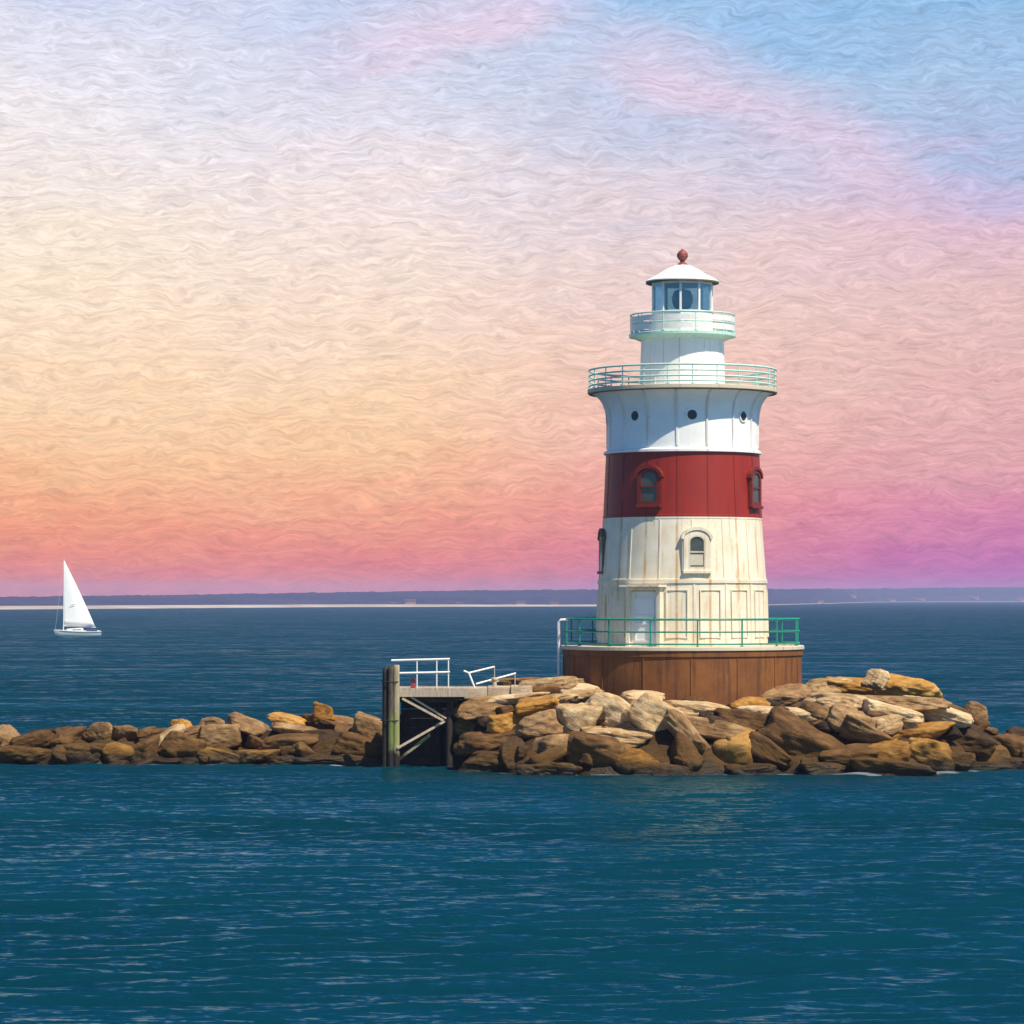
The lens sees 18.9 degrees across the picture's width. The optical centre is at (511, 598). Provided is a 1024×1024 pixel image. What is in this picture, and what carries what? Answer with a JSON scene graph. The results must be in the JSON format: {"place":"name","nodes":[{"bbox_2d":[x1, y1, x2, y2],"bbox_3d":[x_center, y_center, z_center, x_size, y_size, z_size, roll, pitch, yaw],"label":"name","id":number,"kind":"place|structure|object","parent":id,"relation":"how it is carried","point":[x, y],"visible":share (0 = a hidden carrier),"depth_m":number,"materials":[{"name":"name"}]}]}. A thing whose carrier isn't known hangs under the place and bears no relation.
{"place":"outdoors","nodes":[
{"label":"outdoors","id":0,"kind":"place"},
{"bbox_2d":[464,685,531,698],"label":"walkway path","id":1,"kind":"structure","parent":0,"point":[477,691],"depth_m":117.90,"materials":[{"name":"concrete"}]},
{"bbox_2d":[0,694,1011,775],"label":"rubble ground","id":2,"kind":"structure","parent":0,"point":[657,746],"depth_m":113.87,"materials":[{"name":"brown stone"}]},
{"bbox_2d":[0,724,19,748],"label":"boulder","id":3,"kind":"object","parent":2,"relation":"on","point":[8,733],"visible":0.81,"depth_m":120.11,"materials":[{"name":"beige stone"}]},
{"bbox_2d":[2,745,51,763],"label":"boulder","id":4,"kind":"object","parent":2,"relation":"on","point":[29,755],"visible":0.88,"depth_m":118.89,"materials":[{"name":"brown stone"}]},
{"bbox_2d":[10,729,54,747],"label":"boulder","id":5,"kind":"object","parent":2,"relation":"on","point":[42,738],"visible":0.82,"depth_m":119.76,"materials":[{"name":"brown stone"}]},
{"bbox_2d":[51,745,67,762],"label":"stone","id":6,"kind":"object","parent":2,"relation":"on","point":[58,752],"visible":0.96,"depth_m":118.89,"materials":[{"name":"stone"}]},
{"bbox_2d":[49,726,85,746],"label":"boulder","id":7,"kind":"object","parent":2,"relation":"on","point":[70,735],"visible":0.86,"depth_m":120.00,"materials":[{"name":"brown stone"}]},
{"bbox_2d":[62,743,105,764],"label":"boulder","id":8,"kind":"object","parent":2,"relation":"on","point":[78,753],"visible":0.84,"depth_m":118.98,"materials":[{"name":"brown stone"}]},
{"bbox_2d":[82,722,112,742],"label":"boulder","id":9,"kind":"object","parent":2,"relation":"on","point":[98,730],"visible":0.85,"depth_m":120.22,"materials":[{"name":"beige stone"}]},
{"bbox_2d":[101,741,134,762],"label":"boulder","id":10,"kind":"object","parent":2,"relation":"on","point":[113,751],"visible":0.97,"depth_m":118.99,"materials":[{"name":"stone"}]},
{"bbox_2d":[112,725,139,740],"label":"boulder","id":11,"kind":"object","parent":2,"relation":"on","point":[129,732],"visible":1,"depth_m":120.26,"materials":[{"name":"beige stone"}]},
{"bbox_2d":[129,734,159,762],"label":"boulder","id":12,"kind":"object","parent":2,"relation":"on","point":[148,747],"visible":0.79,"depth_m":119.00,"materials":[{"name":"brown stone"}]},
{"bbox_2d":[152,755,181,763],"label":"boulder","id":13,"kind":"object","parent":2,"relation":"on","point":[158,759],"visible":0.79,"depth_m":118.82,"materials":[{"name":"stone"}]},
{"bbox_2d":[158,730,206,757],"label":"boulder","id":14,"kind":"object","parent":2,"relation":"on","point":[183,744],"visible":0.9,"depth_m":119.30,"materials":[{"name":"brown stone"}]},
{"bbox_2d":[197,747,239,763],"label":"boulder","id":15,"kind":"object","parent":2,"relation":"on","point":[228,757],"visible":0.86,"depth_m":118.83,"materials":[{"name":"stone"}]},
{"bbox_2d":[198,724,241,747],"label":"boulder","id":16,"kind":"object","parent":2,"relation":"on","point":[228,735],"visible":0.94,"depth_m":119.85,"materials":[{"name":"beige stone"}]},
{"bbox_2d":[227,712,270,736],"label":"boulder","id":17,"kind":"object","parent":2,"relation":"on","point":[253,726],"visible":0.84,"depth_m":120.72,"materials":[{"name":"beige stone"}]},
{"bbox_2d":[245,735,263,748],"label":"stone","id":18,"kind":"object","parent":2,"relation":"on","point":[253,742],"visible":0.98,"depth_m":119.67,"materials":[{"name":"brown stone"}]},
{"bbox_2d":[232,749,280,763],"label":"boulder","id":19,"kind":"object","parent":2,"relation":"on","point":[249,756],"visible":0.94,"depth_m":118.91,"materials":[{"name":"stone"}]},
{"bbox_2d":[267,712,306,725],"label":"boulder","id":20,"kind":"object","parent":2,"relation":"on","point":[280,717],"visible":0.76,"depth_m":122.43,"materials":[{"name":"stone"}]},
{"bbox_2d":[257,733,318,749],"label":"boulder","id":21,"kind":"object","parent":2,"relation":"on","point":[275,741],"visible":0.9,"depth_m":119.40,"materials":[{"name":"brown stone"}]},
{"bbox_2d":[271,722,316,733],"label":"boulder","id":22,"kind":"object","parent":2,"relation":"on","point":[280,728],"visible":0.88,"depth_m":120.42,"materials":[{"name":"beige stone"}]},
{"bbox_2d":[289,742,315,756],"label":"stone","id":23,"kind":"object","parent":2,"relation":"on","point":[301,749],"visible":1,"depth_m":118.92,"materials":[{"name":"beige stone"}]},
{"bbox_2d":[284,753,345,763],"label":"boulder","id":24,"kind":"object","parent":2,"relation":"on","point":[318,758],"visible":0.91,"depth_m":118.84,"materials":[{"name":"brown stone"}]},
{"bbox_2d":[301,713,337,729],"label":"boulder","id":25,"kind":"object","parent":2,"relation":"on","point":[319,723],"visible":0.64,"depth_m":122.33,"materials":[{"name":"brown stone"}]},
{"bbox_2d":[312,702,334,720],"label":"boulder","id":26,"kind":"object","parent":25,"relation":"on","point":[322,711],"visible":1,"depth_m":122.34,"materials":[{"name":"stone"}]},
{"bbox_2d":[311,731,349,754],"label":"boulder","id":27,"kind":"object","parent":2,"relation":"on","point":[325,743],"visible":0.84,"depth_m":119.51,"materials":[{"name":"stone"}]},
{"bbox_2d":[332,732,379,757],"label":"boulder","id":28,"kind":"object","parent":2,"relation":"on","point":[352,743],"visible":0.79,"depth_m":119.09,"materials":[{"name":"brown stone"}]},
{"bbox_2d":[340,754,381,765],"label":"boulder","id":29,"kind":"object","parent":2,"relation":"on","point":[352,760],"visible":0.71,"depth_m":118.80,"materials":[{"name":"brown stone"}]},
{"bbox_2d":[352,711,381,740],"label":"boulder","id":30,"kind":"object","parent":2,"relation":"on","point":[367,725],"visible":0.57,"depth_m":120.16,"materials":[{"name":"beige stone"}]},
{"bbox_2d":[364,743,381,757],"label":"stone","id":31,"kind":"object","parent":2,"relation":"on","point":[373,751],"visible":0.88,"depth_m":119.02,"materials":[{"name":"brown stone"}]},
{"bbox_2d":[380,658,468,766],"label":"dock","id":32,"kind":"object","parent":2,"relation":"on","point":[436,701],"visible":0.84,"depth_m":117.07,"materials":[{"name":"white paint"}]},
{"bbox_2d":[453,718,475,735],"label":"boulder","id":33,"kind":"object","parent":2,"relation":"on","point":[461,726],"visible":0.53,"depth_m":117.52,"materials":[{"name":"black stone"}]},
{"bbox_2d":[442,696,516,719],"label":"boulder","id":34,"kind":"object","parent":2,"relation":"on","point":[474,708],"visible":0.68,"depth_m":117.19,"materials":[{"name":"beige stone"}]},
{"bbox_2d":[456,750,504,771],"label":"boulder","id":35,"kind":"object","parent":2,"relation":"on","point":[483,761],"visible":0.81,"depth_m":113.80,"materials":[{"name":"stone"}]},
{"bbox_2d":[452,730,515,755],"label":"boulder","id":36,"kind":"object","parent":2,"relation":"on","point":[468,743],"visible":0.68,"depth_m":114.74,"materials":[{"name":"brown stone"}]},
{"bbox_2d":[486,712,520,732],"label":"boulder","id":37,"kind":"object","parent":2,"relation":"on","point":[499,723],"visible":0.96,"depth_m":115.11,"materials":[{"name":"stone"}]},
{"bbox_2d":[499,736,524,769],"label":"boulder","id":38,"kind":"object","parent":2,"relation":"on","point":[508,748],"visible":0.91,"depth_m":113.66,"materials":[{"name":"stone"}]},
{"bbox_2d":[497,677,539,689],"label":"boulder","id":39,"kind":"object","parent":2,"relation":"on","point":[506,682],"visible":0.41,"depth_m":120.05,"materials":[{"name":"beige stone"}]},
{"bbox_2d":[488,692,549,704],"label":"boulder","id":40,"kind":"object","parent":2,"relation":"on","point":[511,699],"visible":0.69,"depth_m":117.14,"materials":[{"name":"stone"}]},
{"bbox_2d":[514,696,559,718],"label":"boulder","id":41,"kind":"object","parent":2,"relation":"on","point":[525,707],"visible":0.81,"depth_m":115.27,"materials":[{"name":"stone"}]},
{"bbox_2d":[515,709,563,739],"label":"boulder","id":42,"kind":"object","parent":2,"relation":"on","point":[542,723],"visible":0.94,"depth_m":114.34,"materials":[{"name":"beige stone"}]},
{"bbox_2d":[524,746,566,764],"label":"stone","id":43,"kind":"object","parent":2,"relation":"on","point":[556,754],"visible":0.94,"depth_m":112.74,"materials":[{"name":"brown stone"}]},
{"bbox_2d":[515,762,582,774],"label":"boulder","id":44,"kind":"object","parent":2,"relation":"on","point":[550,768],"visible":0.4,"depth_m":112.12,"materials":[{"name":"brown stone"}]},
{"bbox_2d":[533,734,570,756],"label":"boulder","id":45,"kind":"object","parent":2,"relation":"on","point":[543,743],"visible":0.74,"depth_m":113.10,"materials":[{"name":"beige stone"}]},
{"bbox_2d":[518,676,586,694],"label":"boulder","id":46,"kind":"object","parent":2,"relation":"on","point":[553,685],"visible":0.66,"depth_m":117.98,"materials":[{"name":"stone"}]},
{"bbox_2d":[539,689,604,703],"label":"boulder","id":47,"kind":"object","parent":2,"relation":"on","point":[578,696],"visible":0.5,"depth_m":116.74,"materials":[{"name":"stone"}]},
{"bbox_2d":[555,702,602,730],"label":"boulder","id":48,"kind":"object","parent":2,"relation":"on","point":[576,717],"visible":0.57,"depth_m":114.26,"materials":[{"name":"stone"}]},
{"bbox_2d":[566,731,621,766],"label":"boulder","id":49,"kind":"object","parent":2,"relation":"on","point":[599,749],"visible":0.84,"depth_m":112.68,"materials":[{"name":"brown stone"}]},
{"bbox_2d":[585,692,629,726],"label":"boulder","id":50,"kind":"object","parent":2,"relation":"on","point":[614,706],"visible":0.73,"depth_m":114.80,"materials":[{"name":"stone"}]},
{"bbox_2d":[580,726,652,747],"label":"boulder","id":51,"kind":"object","parent":2,"relation":"on","point":[633,739],"visible":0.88,"depth_m":113.43,"materials":[{"name":"stone"}]},
{"bbox_2d":[611,747,659,774],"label":"boulder","id":52,"kind":"object","parent":2,"relation":"on","point":[627,761],"visible":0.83,"depth_m":112.61,"materials":[{"name":"stone"}]},
{"bbox_2d":[620,690,664,703],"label":"boulder","id":53,"kind":"object","parent":2,"relation":"on","point":[630,696],"visible":0.49,"depth_m":116.34,"materials":[{"name":"stone"}]},
{"bbox_2d":[621,692,684,730],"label":"boulder","id":54,"kind":"object","parent":2,"relation":"on","point":[645,711],"visible":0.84,"depth_m":114.27,"materials":[{"name":"stone"}]},
{"bbox_2d":[632,763,692,775],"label":"boulder","id":55,"kind":"object","parent":2,"relation":"on","point":[667,768],"visible":0.56,"depth_m":112.27,"materials":[{"name":"brown stone"}]},
{"bbox_2d":[557,249,803,705],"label":"lighthouse","id":56,"kind":"object","parent":2,"relation":"on","point":[682,602],"visible":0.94,"depth_m":119.19,"materials":[{"name":"white metal"}]},
{"bbox_2d":[597,528,605,573],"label":"window","id":57,"kind":"structure","parent":56,"relation":"in","point":[601,532],"depth_m":121.16,"materials":[{"name":"metal"}]},
{"bbox_2d":[619,585,666,646],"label":"door","id":58,"kind":"structure","parent":56,"relation":"in","point":[641,601],"depth_m":118.96,"materials":[{"name":"white metal"}]},
{"bbox_2d":[634,465,663,507],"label":"window","id":59,"kind":"structure","parent":56,"relation":"in","point":[649,478],"depth_m":119.16,"materials":[{"name":"red glass"}]},
{"bbox_2d":[680,527,712,572],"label":"window","id":60,"kind":"structure","parent":56,"relation":"in","point":[696,541],"depth_m":118.70,"materials":[{"name":"white metal"}]},
{"bbox_2d":[746,466,762,508],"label":"window","id":61,"kind":"structure","parent":56,"relation":"in","point":[754,476],"depth_m":120.42,"materials":[{"name":"red glass"}]},
{"bbox_2d":[663,709,710,749],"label":"boulder","id":62,"kind":"object","parent":2,"relation":"on","point":[674,721],"visible":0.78,"depth_m":113.41,"materials":[{"name":"beige stone"}]},
{"bbox_2d":[671,731,704,770],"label":"boulder","id":63,"kind":"object","parent":2,"relation":"on","point":[683,746],"visible":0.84,"depth_m":112.86,"materials":[{"name":"brown stone"}]},
{"bbox_2d":[668,700,731,716],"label":"boulder","id":64,"kind":"object","parent":2,"relation":"on","point":[691,708],"visible":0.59,"depth_m":115.03,"materials":[{"name":"stone"}]},
{"bbox_2d":[685,715,751,739],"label":"boulder","id":65,"kind":"object","parent":2,"relation":"on","point":[715,730],"visible":0.72,"depth_m":113.82,"materials":[{"name":"beige stone"}]},
{"bbox_2d":[713,730,754,764],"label":"boulder","id":66,"kind":"object","parent":2,"relation":"on","point":[736,749],"visible":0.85,"depth_m":112.94,"materials":[{"name":"stone"}]},
{"bbox_2d":[713,708,770,730],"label":"boulder","id":67,"kind":"object","parent":2,"relation":"on","point":[755,721],"visible":0.62,"depth_m":114.47,"materials":[{"name":"brown stone"}]},
{"bbox_2d":[730,696,770,708],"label":"boulder","id":68,"kind":"object","parent":2,"relation":"on","point":[752,701],"visible":0.67,"depth_m":115.74,"materials":[{"name":"stone"}]},
{"bbox_2d":[724,762,777,774],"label":"boulder","id":69,"kind":"object","parent":2,"relation":"on","point":[754,768],"visible":0.69,"depth_m":112.33,"materials":[{"name":"brown stone"}]},
{"bbox_2d":[749,731,792,769],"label":"boulder","id":70,"kind":"object","parent":2,"relation":"on","point":[765,749],"visible":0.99,"depth_m":112.79,"materials":[{"name":"brown stone"}]},
{"bbox_2d":[735,706,816,721],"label":"boulder","id":71,"kind":"object","parent":2,"relation":"on","point":[799,712],"visible":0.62,"depth_m":114.57,"materials":[{"name":"stone"}]},
{"bbox_2d":[760,684,811,706],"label":"boulder","id":72,"kind":"object","parent":2,"relation":"on","point":[786,695],"visible":0.53,"depth_m":118.08,"materials":[{"name":"beige stone"}]},
{"bbox_2d":[758,706,844,758],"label":"boulder","id":73,"kind":"object","parent":2,"relation":"on","point":[786,730],"visible":0.77,"depth_m":113.21,"materials":[{"name":"brown stone"}]},
{"bbox_2d":[788,700,829,726],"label":"boulder","id":74,"kind":"object","parent":2,"relation":"on","point":[819,712],"visible":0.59,"depth_m":114.52,"materials":[{"name":"beige stone"}]},
{"bbox_2d":[797,761,848,774],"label":"boulder","id":75,"kind":"object","parent":2,"relation":"on","point":[816,768],"visible":0.56,"depth_m":112.23,"materials":[{"name":"brown stone"}]},
{"bbox_2d":[806,678,852,692],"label":"boulder","id":76,"kind":"object","parent":2,"relation":"on","point":[818,685],"visible":0.49,"depth_m":126.79,"materials":[{"name":"stone"}]},
{"bbox_2d":[803,692,866,710],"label":"boulder","id":77,"kind":"object","parent":2,"relation":"on","point":[855,702],"visible":0.57,"depth_m":115.58,"materials":[{"name":"stone"}]},
{"bbox_2d":[818,743,878,766],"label":"boulder","id":78,"kind":"object","parent":2,"relation":"on","point":[843,754],"visible":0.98,"depth_m":112.65,"materials":[{"name":"brown stone"}]},
{"bbox_2d":[827,704,875,732],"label":"boulder","id":79,"kind":"object","parent":2,"relation":"on","point":[836,717],"visible":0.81,"depth_m":114.08,"materials":[{"name":"beige stone"}]},
{"bbox_2d":[826,677,876,694],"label":"boulder","id":80,"kind":"object","parent":2,"relation":"on","point":[849,687],"visible":0.51,"depth_m":126.71,"materials":[{"name":"stone"}]},
{"bbox_2d":[839,714,893,743],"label":"boulder","id":81,"kind":"object","parent":2,"relation":"on","point":[854,729],"visible":0.83,"depth_m":113.53,"materials":[{"name":"beige stone"}]},
{"bbox_2d":[860,669,889,689],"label":"boulder","id":82,"kind":"object","parent":2,"relation":"on","point":[877,679],"visible":1,"depth_m":120.45,"materials":[{"name":"stone"}]},
{"bbox_2d":[872,714,902,735],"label":"boulder","id":83,"kind":"object","parent":2,"relation":"on","point":[891,724],"visible":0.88,"depth_m":114.18,"materials":[{"name":"stone"}]},
{"bbox_2d":[867,739,910,761],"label":"boulder","id":84,"kind":"object","parent":2,"relation":"on","point":[895,749],"visible":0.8,"depth_m":112.88,"materials":[{"name":"stone"}]},
{"bbox_2d":[861,698,924,724],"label":"boulder","id":85,"kind":"object","parent":2,"relation":"on","point":[872,708],"visible":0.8,"depth_m":114.76,"materials":[{"name":"stone"}]},
{"bbox_2d":[850,757,938,775],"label":"boulder","id":86,"kind":"object","parent":2,"relation":"on","point":[885,766],"visible":0.65,"depth_m":112.11,"materials":[{"name":"brown stone"}]},
{"bbox_2d":[872,673,942,698],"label":"boulder","id":87,"kind":"object","parent":2,"relation":"on","point":[898,685],"visible":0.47,"depth_m":124.04,"materials":[{"name":"stone"}]},
{"bbox_2d":[863,695,951,710],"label":"boulder","id":88,"kind":"object","parent":2,"relation":"on","point":[922,703],"visible":0.74,"depth_m":115.68,"materials":[{"name":"beige stone"}]},
{"bbox_2d":[892,721,955,739],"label":"boulder","id":89,"kind":"object","parent":2,"relation":"on","point":[933,730],"visible":0.58,"depth_m":113.94,"materials":[{"name":"stone"}]},
{"bbox_2d":[909,737,954,770],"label":"boulder","id":90,"kind":"object","parent":2,"relation":"on","point":[935,755],"visible":0.76,"depth_m":113.10,"materials":[{"name":"stone"}]},
{"bbox_2d":[903,695,973,728],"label":"boulder","id":91,"kind":"object","parent":2,"relation":"on","point":[960,719],"visible":0.57,"depth_m":115.74,"materials":[{"name":"stone"}]},
{"bbox_2d":[943,727,962,741],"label":"stone","id":92,"kind":"object","parent":2,"relation":"on","point":[951,734],"visible":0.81,"depth_m":114.85,"materials":[{"name":"stone"}]},
{"bbox_2d":[951,751,975,770],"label":"boulder","id":93,"kind":"object","parent":2,"relation":"on","point":[964,761],"visible":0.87,"depth_m":113.69,"materials":[{"name":"stone"}]},
{"bbox_2d":[951,704,989,731],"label":"boulder","id":94,"kind":"object","parent":2,"relation":"on","point":[981,723],"visible":0.34,"depth_m":116.81,"materials":[{"name":"brown stone"}]},
{"bbox_2d":[955,726,995,759],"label":"boulder","id":95,"kind":"object","parent":2,"relation":"on","point":[978,743],"visible":0.68,"depth_m":115.57,"materials":[{"name":"stone"}]},
{"bbox_2d":[964,701,988,720],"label":"boulder","id":96,"kind":"object","parent":2,"relation":"on","point":[978,708],"visible":0.69,"depth_m":118.64,"materials":[{"name":"beige stone"}]},
{"bbox_2d":[977,744,1010,761],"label":"boulder","id":97,"kind":"object","parent":2,"relation":"on","point":[1001,753],"visible":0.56,"depth_m":116.10,"materials":[{"name":"brown stone"}]},
{"bbox_2d":[970,762,1018,769],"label":"boulder","id":98,"kind":"object","parent":2,"relation":"on","point":[993,766],"visible":0.46,"depth_m":115.02,"materials":[{"name":"stone"}]},
{"bbox_2d":[992,734,1023,756],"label":"boulder","id":99,"kind":"object","parent":2,"relation":"on","point":[1013,744],"visible":0.59,"depth_m":116.63,"materials":[{"name":"brown stone"}]},
{"bbox_2d":[0,601,1023,1023],"bbox_3d":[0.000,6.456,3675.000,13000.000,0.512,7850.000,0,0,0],"label":"water","id":100,"kind":"structure","parent":0,"point":[276,895],"depth_m":75.72,"materials":[{"name":"blue liquid"}]},
{"bbox_2d":[54,561,100,635],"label":"sailboat","id":101,"kind":"object","parent":100,"relation":"on","point":[76,612],"visible":0.98,"depth_m":525.18,"materials":[{"name":"white fabric"}]},
{"bbox_2d":[0,587,1023,605],"bbox_3d":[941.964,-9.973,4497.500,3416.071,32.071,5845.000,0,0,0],"label":"hills","id":102,"kind":"structure","parent":0,"point":[570,597],"depth_m":2638.09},
{"bbox_2d":[0,601,1023,608],"bbox_3d":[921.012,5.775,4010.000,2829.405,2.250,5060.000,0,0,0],"label":"beach","id":103,"kind":"structure","parent":0,"point":[221,606],"depth_m":2218.93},
{"bbox_2d":[0,0,1023,596],"label":"sky","id":104,"kind":"structure","parent":0,"point":[296,296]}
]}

